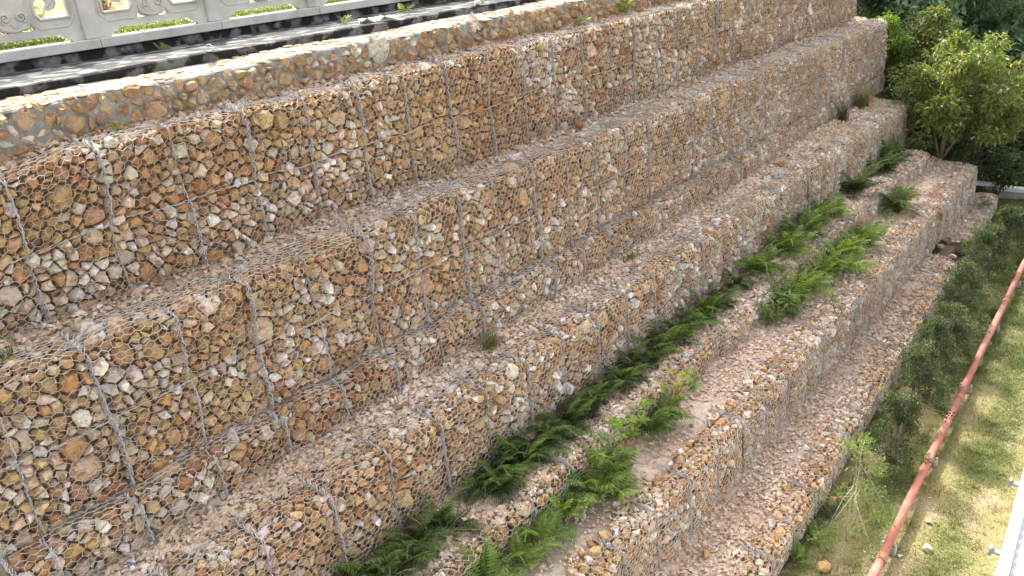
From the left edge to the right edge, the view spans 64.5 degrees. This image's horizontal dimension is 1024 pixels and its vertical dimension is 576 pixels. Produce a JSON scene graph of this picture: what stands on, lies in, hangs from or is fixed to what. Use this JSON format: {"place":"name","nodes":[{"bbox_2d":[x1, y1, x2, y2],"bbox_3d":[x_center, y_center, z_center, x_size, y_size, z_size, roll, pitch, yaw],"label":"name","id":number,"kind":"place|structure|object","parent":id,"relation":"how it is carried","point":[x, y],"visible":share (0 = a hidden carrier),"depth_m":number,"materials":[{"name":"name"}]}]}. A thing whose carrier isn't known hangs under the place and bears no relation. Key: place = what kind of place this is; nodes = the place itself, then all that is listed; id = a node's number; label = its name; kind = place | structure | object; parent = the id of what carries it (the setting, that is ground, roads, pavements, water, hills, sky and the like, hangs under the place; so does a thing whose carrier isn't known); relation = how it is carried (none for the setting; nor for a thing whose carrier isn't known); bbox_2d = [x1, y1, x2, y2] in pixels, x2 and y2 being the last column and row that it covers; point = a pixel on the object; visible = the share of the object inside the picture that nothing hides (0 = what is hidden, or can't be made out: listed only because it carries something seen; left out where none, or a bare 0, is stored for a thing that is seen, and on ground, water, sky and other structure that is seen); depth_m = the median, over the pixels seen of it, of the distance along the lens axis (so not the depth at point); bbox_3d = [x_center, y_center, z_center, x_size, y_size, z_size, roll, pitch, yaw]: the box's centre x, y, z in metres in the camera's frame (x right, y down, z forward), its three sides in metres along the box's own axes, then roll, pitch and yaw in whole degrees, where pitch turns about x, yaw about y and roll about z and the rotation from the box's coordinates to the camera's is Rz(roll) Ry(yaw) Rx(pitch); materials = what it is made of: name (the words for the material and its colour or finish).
{"place":"outdoors","nodes":[
{"label":"outdoors","id":0,"kind":"place"},
{"bbox_2d":[0,0,352,50],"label":"lawn","id":1,"kind":"structure","parent":0,"point":[58,12],"depth_m":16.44,"materials":[{"name":"plant"}]},
{"bbox_2d":[0,0,542,99],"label":"concrete pavement","id":2,"kind":"structure","parent":0,"point":[32,81],"depth_m":12.99,"materials":[{"name":"grey concrete"}]},
{"bbox_2d":[358,15,396,23],"bbox_3d":[-2.484,-4.967,14.967,0.660,0.098,0.352,-14,24,-18],"label":"plastic scrap","id":3,"kind":"object","parent":2,"relation":"on","point":[377,18],"visible":1,"depth_m":14.89,"materials":[{"name":"white plastic"}]},
{"bbox_2d":[34,0,1023,575],"bbox_3d":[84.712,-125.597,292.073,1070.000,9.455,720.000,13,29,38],"label":"ground","id":4,"kind":"structure","parent":0,"point":[986,540],"depth_m":15.64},
{"bbox_2d":[0,0,453,73],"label":"retaining wall","id":5,"kind":"structure","parent":4,"relation":"on","point":[39,62],"depth_m":14.51,"materials":[{"name":"black concrete"}]},
{"bbox_2d":[0,0,410,62],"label":"stone balustrade","id":6,"kind":"object","parent":5,"relation":"on","point":[82,25],"visible":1,"depth_m":13.56,"materials":[{"name":"stone"}]},
{"bbox_2d":[334,149,929,575],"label":"gabion wall","id":7,"kind":"structure","parent":4,"relation":"on","point":[490,511],"depth_m":15.24,"materials":[{"name":"stone"}]},
{"bbox_2d":[320,547,404,575],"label":"fern","id":8,"kind":"object","parent":7,"relation":"on","point":[348,568],"visible":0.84,"depth_m":11.04,"materials":[{"name":"green plant"}]},
{"bbox_2d":[353,532,447,575],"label":"fern","id":9,"kind":"object","parent":7,"relation":"on","point":[388,557],"visible":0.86,"depth_m":11.30,"materials":[{"name":"green plant"}]},
{"bbox_2d":[383,537,447,574],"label":"fern","id":10,"kind":"object","parent":7,"relation":"on","point":[415,551],"visible":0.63,"depth_m":11.39,"materials":[{"name":"green plant"}]},
{"bbox_2d":[372,501,463,575],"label":"fern","id":11,"kind":"object","parent":7,"relation":"on","point":[399,535],"visible":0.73,"depth_m":11.66,"materials":[{"name":"green plant"}]},
{"bbox_2d":[393,484,473,559],"bbox_3d":[-1.179,3.497,12.007,1.391,0.991,1.231,7,26,28],"label":"fern","id":12,"kind":"object","parent":7,"relation":"on","point":[448,510],"visible":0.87,"depth_m":11.95,"materials":[{"name":"green plant"}]},
{"bbox_2d":[432,508,498,547],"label":"fern","id":13,"kind":"object","parent":7,"relation":"on","point":[466,521],"visible":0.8,"depth_m":12.02,"materials":[{"name":"green plant"}]},
{"bbox_2d":[447,472,528,508],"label":"fern","id":14,"kind":"object","parent":7,"relation":"on","point":[476,492],"visible":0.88,"depth_m":12.62,"materials":[{"name":"green plant"}]},
{"bbox_2d":[92,96,908,575],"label":"gabion wall","id":15,"kind":"structure","parent":7,"relation":"on","point":[354,488],"depth_m":13.30,"materials":[{"name":"stone"}]},
{"bbox_2d":[0,74,883,575],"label":"gabion wall","id":16,"kind":"structure","parent":15,"relation":"on","point":[108,530],"depth_m":12.26,"materials":[{"name":"stone"}]},
{"bbox_2d":[0,16,887,559],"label":"gabion wall","id":17,"kind":"structure","parent":16,"relation":"on","point":[100,402],"depth_m":12.25,"materials":[{"name":"stone"}]},
{"bbox_2d":[0,0,856,343],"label":"gabion wall","id":18,"kind":"structure","parent":17,"relation":"on","point":[102,214],"depth_m":12.60,"materials":[{"name":"stone"}]},
{"bbox_2d":[0,0,689,166],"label":"cobbled wall","id":19,"kind":"structure","parent":18,"relation":"on","point":[28,122],"depth_m":12.23,"materials":[{"name":"stone"}]},
{"bbox_2d":[473,325,516,350],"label":"grass tuft","id":20,"kind":"object","parent":15,"relation":"on","point":[488,340],"visible":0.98,"depth_m":14.24,"materials":[{"name":"green plant"}]},
{"bbox_2d":[832,99,862,122],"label":"grass tuft","id":21,"kind":"object","parent":15,"relation":"on","point":[844,116],"visible":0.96,"depth_m":27.09,"materials":[{"name":"green plant"}]},
{"bbox_2d":[851,84,872,109],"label":"grass tuft","id":22,"kind":"object","parent":15,"relation":"on","point":[860,102],"visible":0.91,"depth_m":28.51,"materials":[{"name":"green plant"}]},
{"bbox_2d":[472,464,532,507],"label":"fern","id":23,"kind":"object","parent":7,"relation":"on","point":[508,482],"visible":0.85,"depth_m":12.72,"materials":[{"name":"green plant"}]},
{"bbox_2d":[468,445,547,496],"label":"fern","id":24,"kind":"object","parent":7,"relation":"on","point":[496,464],"visible":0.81,"depth_m":13.05,"materials":[{"name":"green plant"}]},
{"bbox_2d":[476,433,558,487],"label":"fern","id":25,"kind":"object","parent":7,"relation":"on","point":[516,458],"visible":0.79,"depth_m":13.27,"materials":[{"name":"green plant"}]},
{"bbox_2d":[488,425,574,465],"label":"fern","id":26,"kind":"object","parent":7,"relation":"on","point":[522,441],"visible":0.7,"depth_m":13.56,"materials":[{"name":"green plant"}]},
{"bbox_2d":[510,444,574,468],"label":"fern","id":27,"kind":"object","parent":7,"relation":"on","point":[542,462],"visible":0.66,"depth_m":13.34,"materials":[{"name":"green plant"}]},
{"bbox_2d":[518,417,596,461],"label":"fern","id":28,"kind":"object","parent":7,"relation":"on","point":[544,426],"visible":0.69,"depth_m":13.83,"materials":[{"name":"green plant"}]},
{"bbox_2d":[530,385,608,436],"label":"fern","id":29,"kind":"object","parent":7,"relation":"on","point":[567,412],"visible":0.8,"depth_m":14.36,"materials":[{"name":"green plant"}]},
{"bbox_2d":[538,421,605,449],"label":"fern","id":30,"kind":"object","parent":7,"relation":"on","point":[580,427],"visible":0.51,"depth_m":13.89,"materials":[{"name":"green plant"}]},
{"bbox_2d":[556,381,613,412],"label":"fern","id":31,"kind":"object","parent":7,"relation":"on","point":[593,393],"visible":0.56,"depth_m":14.65,"materials":[{"name":"green plant"}]},
{"bbox_2d":[564,402,605,421],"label":"fern","id":32,"kind":"object","parent":7,"relation":"on","point":[589,413],"visible":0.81,"depth_m":14.51,"materials":[{"name":"green plant"}]},
{"bbox_2d":[573,362,634,408],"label":"fern","id":33,"kind":"object","parent":7,"relation":"on","point":[610,384],"visible":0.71,"depth_m":15.11,"materials":[{"name":"green plant"}]},
{"bbox_2d":[594,375,649,397],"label":"fern","id":34,"kind":"object","parent":7,"relation":"on","point":[625,385],"visible":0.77,"depth_m":15.26,"materials":[{"name":"green plant"}]},
{"bbox_2d":[596,362,661,395],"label":"fern","id":35,"kind":"object","parent":7,"relation":"on","point":[630,373],"visible":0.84,"depth_m":15.48,"materials":[{"name":"green plant"}]},
{"bbox_2d":[606,397,652,439],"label":"young plant","id":36,"kind":"object","parent":7,"relation":"on","point":[629,432],"visible":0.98,"depth_m":14.21,"materials":[{"name":"green plant"}]},
{"bbox_2d":[606,337,662,377],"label":"fern","id":37,"kind":"object","parent":7,"relation":"on","point":[632,358],"visible":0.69,"depth_m":15.91,"materials":[{"name":"green plant"}]},
{"bbox_2d":[624,350,673,371],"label":"fern","id":38,"kind":"object","parent":7,"relation":"on","point":[657,357],"visible":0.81,"depth_m":15.99,"materials":[{"name":"green plant"}]},
{"bbox_2d":[623,327,695,362],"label":"fern","id":39,"kind":"object","parent":7,"relation":"on","point":[660,348],"visible":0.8,"depth_m":16.24,"materials":[{"name":"green plant"}]},
{"bbox_2d":[639,321,699,358],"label":"fern","id":40,"kind":"object","parent":7,"relation":"on","point":[673,336],"visible":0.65,"depth_m":16.64,"materials":[{"name":"green plant"}]},
{"bbox_2d":[652,366,693,401],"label":"young plant","id":41,"kind":"object","parent":7,"relation":"on","point":[676,392],"visible":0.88,"depth_m":15.40,"materials":[{"name":"green plant"}]},
{"bbox_2d":[654,312,710,343],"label":"fern","id":42,"kind":"object","parent":7,"relation":"on","point":[686,320],"visible":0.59,"depth_m":16.98,"materials":[{"name":"green plant"}]},
{"bbox_2d":[663,307,726,331],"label":"fern","id":43,"kind":"object","parent":7,"relation":"on","point":[702,317],"visible":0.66,"depth_m":17.43,"materials":[{"name":"green plant"}]},
{"bbox_2d":[681,287,739,316],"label":"fern","id":44,"kind":"object","parent":7,"relation":"on","point":[702,305],"visible":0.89,"depth_m":17.95,"materials":[{"name":"green plant"}]},
{"bbox_2d":[699,277,743,309],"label":"fern","id":45,"kind":"object","parent":7,"relation":"on","point":[723,289],"visible":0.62,"depth_m":18.61,"materials":[{"name":"green plant"}]},
{"bbox_2d":[716,268,762,294],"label":"fern","id":46,"kind":"object","parent":7,"relation":"on","point":[740,283],"visible":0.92,"depth_m":19.05,"materials":[{"name":"green plant"}]},
{"bbox_2d":[730,240,802,287],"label":"fern","id":47,"kind":"object","parent":7,"relation":"on","point":[761,262],"visible":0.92,"depth_m":19.59,"materials":[{"name":"green plant"}]},
{"bbox_2d":[756,224,831,267],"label":"fern","id":48,"kind":"object","parent":7,"relation":"on","point":[791,242],"visible":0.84,"depth_m":20.59,"materials":[{"name":"green plant"}]},
{"bbox_2d":[775,205,836,244],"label":"fern","id":49,"kind":"object","parent":7,"relation":"on","point":[811,223],"visible":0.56,"depth_m":21.46,"materials":[{"name":"green plant"}]},
{"bbox_2d":[793,195,851,234],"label":"fern","id":50,"kind":"object","parent":7,"relation":"on","point":[827,211],"visible":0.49,"depth_m":22.19,"materials":[{"name":"green plant"}]},
{"bbox_2d":[805,189,863,222],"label":"fern","id":51,"kind":"object","parent":7,"relation":"on","point":[836,212],"visible":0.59,"depth_m":22.86,"materials":[{"name":"green plant"}]},
{"bbox_2d":[838,158,896,201],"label":"fern","id":52,"kind":"object","parent":7,"relation":"on","point":[859,183],"visible":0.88,"depth_m":24.47,"materials":[{"name":"green plant"}]},
{"bbox_2d":[861,149,914,177],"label":"fern","id":53,"kind":"object","parent":7,"relation":"on","point":[887,166],"visible":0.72,"depth_m":26.18,"materials":[{"name":"green plant"}]},
{"bbox_2d":[876,137,925,165],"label":"fern","id":54,"kind":"object","parent":7,"relation":"on","point":[899,149],"visible":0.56,"depth_m":27.21,"materials":[{"name":"green plant"}]},
{"bbox_2d":[498,156,977,575],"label":"gabion wall","id":55,"kind":"structure","parent":4,"relation":"on","point":[742,401],"depth_m":16.05,"materials":[{"name":"stone"}]},
{"bbox_2d":[445,527,518,575],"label":"fern","id":56,"kind":"object","parent":55,"relation":"on","point":[492,566],"visible":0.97,"depth_m":11.64,"materials":[{"name":"green plant"}]},
{"bbox_2d":[466,522,566,575],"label":"fern","id":57,"kind":"object","parent":55,"relation":"on","point":[532,556],"visible":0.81,"depth_m":11.89,"materials":[{"name":"green plant"}]},
{"bbox_2d":[501,503,585,569],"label":"fern","id":58,"kind":"object","parent":55,"relation":"on","point":[547,524],"visible":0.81,"depth_m":12.32,"materials":[{"name":"green plant"}]},
{"bbox_2d":[531,480,610,547],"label":"fern","id":59,"kind":"object","parent":55,"relation":"on","point":[573,503],"visible":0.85,"depth_m":12.76,"materials":[{"name":"green plant"}]},
{"bbox_2d":[552,451,644,515],"bbox_3d":[1.301,3.284,13.366,1.651,0.911,1.423,-17,25,-24],"label":"fern","id":60,"kind":"object","parent":55,"relation":"on","point":[576,482],"visible":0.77,"depth_m":13.20,"materials":[{"name":"green plant"}]},
{"bbox_2d":[589,430,633,466],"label":"young plant","id":61,"kind":"object","parent":55,"relation":"on","point":[621,449],"visible":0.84,"depth_m":13.66,"materials":[{"name":"green plant"}]},
{"bbox_2d":[579,461,650,508],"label":"fern","id":62,"kind":"object","parent":55,"relation":"on","point":[624,488],"visible":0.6,"depth_m":13.13,"materials":[{"name":"green plant"}]},
{"bbox_2d":[569,440,661,521],"bbox_3d":[1.653,3.026,13.471,1.856,1.080,1.436,-18,26,-27],"label":"fern","id":63,"kind":"object","parent":55,"relation":"on","point":[623,459],"visible":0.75,"depth_m":13.48,"materials":[{"name":"green plant"}]},
{"bbox_2d":[626,404,688,445],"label":"fern","id":64,"kind":"object","parent":55,"relation":"on","point":[659,415],"visible":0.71,"depth_m":14.70,"materials":[{"name":"green plant"}]},
{"bbox_2d":[631,384,706,437],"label":"fern","id":65,"kind":"object","parent":55,"relation":"on","point":[676,400],"visible":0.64,"depth_m":15.06,"materials":[{"name":"green plant"}]},
{"bbox_2d":[751,288,799,327],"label":"young plant","id":66,"kind":"object","parent":55,"relation":"on","point":[768,315],"visible":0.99,"depth_m":18.44,"materials":[{"name":"green plant"}]},
{"bbox_2d":[775,292,807,320],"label":"young plant","id":67,"kind":"object","parent":55,"relation":"on","point":[793,313],"visible":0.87,"depth_m":18.56,"materials":[{"name":"green plant"}]},
{"bbox_2d":[752,263,832,319],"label":"fern","id":68,"kind":"object","parent":55,"relation":"on","point":[797,289],"visible":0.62,"depth_m":18.96,"materials":[{"name":"green plant"}]},
{"bbox_2d":[786,260,847,305],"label":"fern","id":69,"kind":"object","parent":55,"relation":"on","point":[815,283],"visible":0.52,"depth_m":19.59,"materials":[{"name":"green plant"}]},
{"bbox_2d":[795,248,864,284],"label":"fern","id":70,"kind":"object","parent":55,"relation":"on","point":[828,267],"visible":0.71,"depth_m":20.29,"materials":[{"name":"green plant"}]},
{"bbox_2d":[810,226,886,277],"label":"fern","id":71,"kind":"object","parent":55,"relation":"on","point":[848,242],"visible":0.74,"depth_m":21.24,"materials":[{"name":"green plant"}]},
{"bbox_2d":[816,235,885,277],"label":"fern","id":72,"kind":"object","parent":55,"relation":"on","point":[854,263],"visible":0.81,"depth_m":20.57,"materials":[{"name":"green plant"}]},
{"bbox_2d":[839,219,900,253],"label":"fern","id":73,"kind":"object","parent":55,"relation":"on","point":[870,234],"visible":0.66,"depth_m":21.88,"materials":[{"name":"green plant"}]},
{"bbox_2d":[846,218,894,237],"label":"fern","id":74,"kind":"object","parent":55,"relation":"on","point":[858,228],"visible":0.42,"depth_m":22.49,"materials":[{"name":"green plant"}]},
{"bbox_2d":[863,180,927,223],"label":"fern","id":75,"kind":"object","parent":55,"relation":"on","point":[899,198],"visible":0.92,"depth_m":24.32,"materials":[{"name":"green plant"}]},
{"bbox_2d":[787,532,812,568],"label":"fern","id":76,"kind":"object","parent":4,"relation":"on","point":[799,547],"visible":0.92,"depth_m":14.21,"materials":[{"name":"green plant"}]},
{"bbox_2d":[654,253,956,575],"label":"gabion wall","id":77,"kind":"structure","parent":4,"relation":"on","point":[758,516],"depth_m":16.13,"materials":[{"name":"stone"}]},
{"bbox_2d":[806,430,899,562],"bbox_3d":[6.067,3.627,14.277,1.430,2.082,1.658,13,29,38],"label":"shrub","id":78,"kind":"object","parent":4,"relation":"on","point":[858,468],"visible":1,"depth_m":14.37,"materials":[{"name":"green plant"}]},
{"bbox_2d":[783,336,925,567],"bbox_3d":[7.999,3.014,17.725,0.330,0.069,10.446,12,29,36],"label":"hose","id":79,"kind":"object","parent":4,"relation":"on","point":[802,543],"visible":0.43,"depth_m":15.46,"materials":[{"name":"rubber"}]},
{"bbox_2d":[854,388,932,476],"bbox_3d":[7.480,2.917,15.910,1.436,1.857,1.044,-17,25,-25],"label":"shrub","id":80,"kind":"object","parent":4,"relation":"on","point":[907,411],"visible":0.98,"depth_m":15.86,"materials":[{"name":"green plant"}]},
{"bbox_2d":[872,11,914,84],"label":"bush","id":81,"kind":"object","parent":4,"relation":"on","point":[892,42],"visible":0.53,"depth_m":31.29,"materials":[{"name":"green plant"}]},
{"bbox_2d":[885,80,917,107],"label":"bush","id":82,"kind":"object","parent":4,"relation":"on","point":[891,94],"visible":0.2,"depth_m":31.04,"materials":[{"name":"green plant"}]},
{"bbox_2d":[879,337,955,444],"bbox_3d":[8.473,2.159,16.991,1.388,2.229,1.458,-17,25,-25],"label":"shrub","id":83,"kind":"object","parent":4,"relation":"on","point":[925,378],"visible":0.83,"depth_m":16.80,"materials":[{"name":"green plant"}]},
{"bbox_2d":[893,3,964,102],"bbox_3d":[16.244,-9.158,31.666,2.568,3.806,2.482,-1,23,11],"label":"bush","id":84,"kind":"object","parent":4,"relation":"on","point":[923,40],"visible":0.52,"depth_m":31.10,"materials":[{"name":"green plant"}]},
{"bbox_2d":[898,314,963,400],"bbox_3d":[9.478,1.584,18.299,1.309,2.087,1.443,13,29,38],"label":"shrub","id":85,"kind":"object","parent":4,"relation":"on","point":[937,331],"visible":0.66,"depth_m":18.09,"materials":[{"name":"green plant"}]},
{"bbox_2d":[854,0,1019,200],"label":"undergrowth","id":86,"kind":"object","parent":4,"relation":"on","point":[928,148],"visible":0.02,"depth_m":32.75,"materials":[{"name":"green plant"}]},
{"bbox_2d":[976,132,1023,170],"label":"bush","id":87,"kind":"object","parent":86,"relation":"on","point":[1008,144],"visible":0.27,"depth_m":31.68,"materials":[{"name":"green plant"}]},
{"bbox_2d":[867,258,1023,575],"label":"red pipe","id":88,"kind":"object","parent":4,"relation":"on","point":[880,562],"visible":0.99,"depth_m":16.64,"materials":[{"name":"red metal"}]},
{"bbox_2d":[869,0,1023,172],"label":"forest","id":89,"kind":"object","parent":4,"relation":"on","point":[1008,15],"visible":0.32,"depth_m":35.62,"materials":[{"name":"green plant"}]},
{"bbox_2d":[939,244,956,259],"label":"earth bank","id":90,"kind":"structure","parent":4,"relation":"on","point":[947,250],"depth_m":25.38,"materials":[{"name":"brown soil"}]},
{"bbox_2d":[920,301,977,366],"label":"shrub","id":91,"kind":"object","parent":4,"relation":"on","point":[944,309],"visible":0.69,"depth_m":19.32,"materials":[{"name":"green plant"}]},
{"bbox_2d":[932,240,965,268],"bbox_3d":[13.560,-1.048,25.221,0.994,0.725,1.887,13,29,38],"label":"black sheet","id":92,"kind":"object","parent":4,"relation":"on","point":[936,250],"visible":0.31,"depth_m":25.38,"materials":[{"name":"black plastic"}]},
{"bbox_2d":[882,28,1023,159],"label":"tree","id":93,"kind":"object","parent":4,"relation":"on","point":[960,67],"visible":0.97,"depth_m":27.76,"materials":[{"name":"green plant"}]},
{"bbox_2d":[922,256,990,336],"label":"shrub","id":94,"kind":"object","parent":4,"relation":"on","point":[971,277],"visible":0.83,"depth_m":20.55,"materials":[{"name":"green plant"}]},
{"bbox_2d":[932,125,1001,164],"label":"bush","id":95,"kind":"object","parent":4,"relation":"on","point":[970,148],"visible":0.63,"depth_m":29.59,"materials":[{"name":"green plant"}]},
{"bbox_2d":[940,192,997,256],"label":"gabion wall","id":96,"kind":"structure","parent":4,"relation":"on","point":[958,233],"depth_m":27.13,"materials":[{"name":"stone"}]},
{"bbox_2d":[943,223,1001,316],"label":"shrub","id":97,"kind":"object","parent":4,"relation":"on","point":[986,237],"visible":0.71,"depth_m":22.20,"materials":[{"name":"green plant"}]},
{"bbox_2d":[976,221,1015,278],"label":"shrub","id":98,"kind":"object","parent":4,"relation":"on","point":[1000,244],"visible":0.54,"depth_m":23.79,"materials":[{"name":"green plant"}]},
{"bbox_2d":[969,141,1023,193],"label":"bush","id":99,"kind":"object","parent":4,"relation":"on","point":[1008,175],"visible":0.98,"depth_m":29.65,"materials":[{"name":"green plant"}]},
{"bbox_2d":[985,204,1023,258],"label":"shrub","id":100,"kind":"object","parent":4,"relation":"on","point":[1016,215],"visible":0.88,"depth_m":25.04,"materials":[{"name":"green plant"}]},
{"bbox_2d":[986,185,1023,199],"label":"boundary wall","id":101,"kind":"structure","parent":4,"relation":"on","point":[1016,192],"depth_m":30.18,"materials":[{"name":"grey concrete"}]},
{"bbox_2d":[779,198,1023,575],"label":"grass","id":102,"kind":"structure","parent":0,"point":[1001,383],"depth_m":16.46,"materials":[{"name":"green plant"}]},
{"bbox_2d":[988,470,1023,575],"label":"building","id":103,"kind":"structure","parent":0,"point":[1006,554],"depth_m":10.27,"materials":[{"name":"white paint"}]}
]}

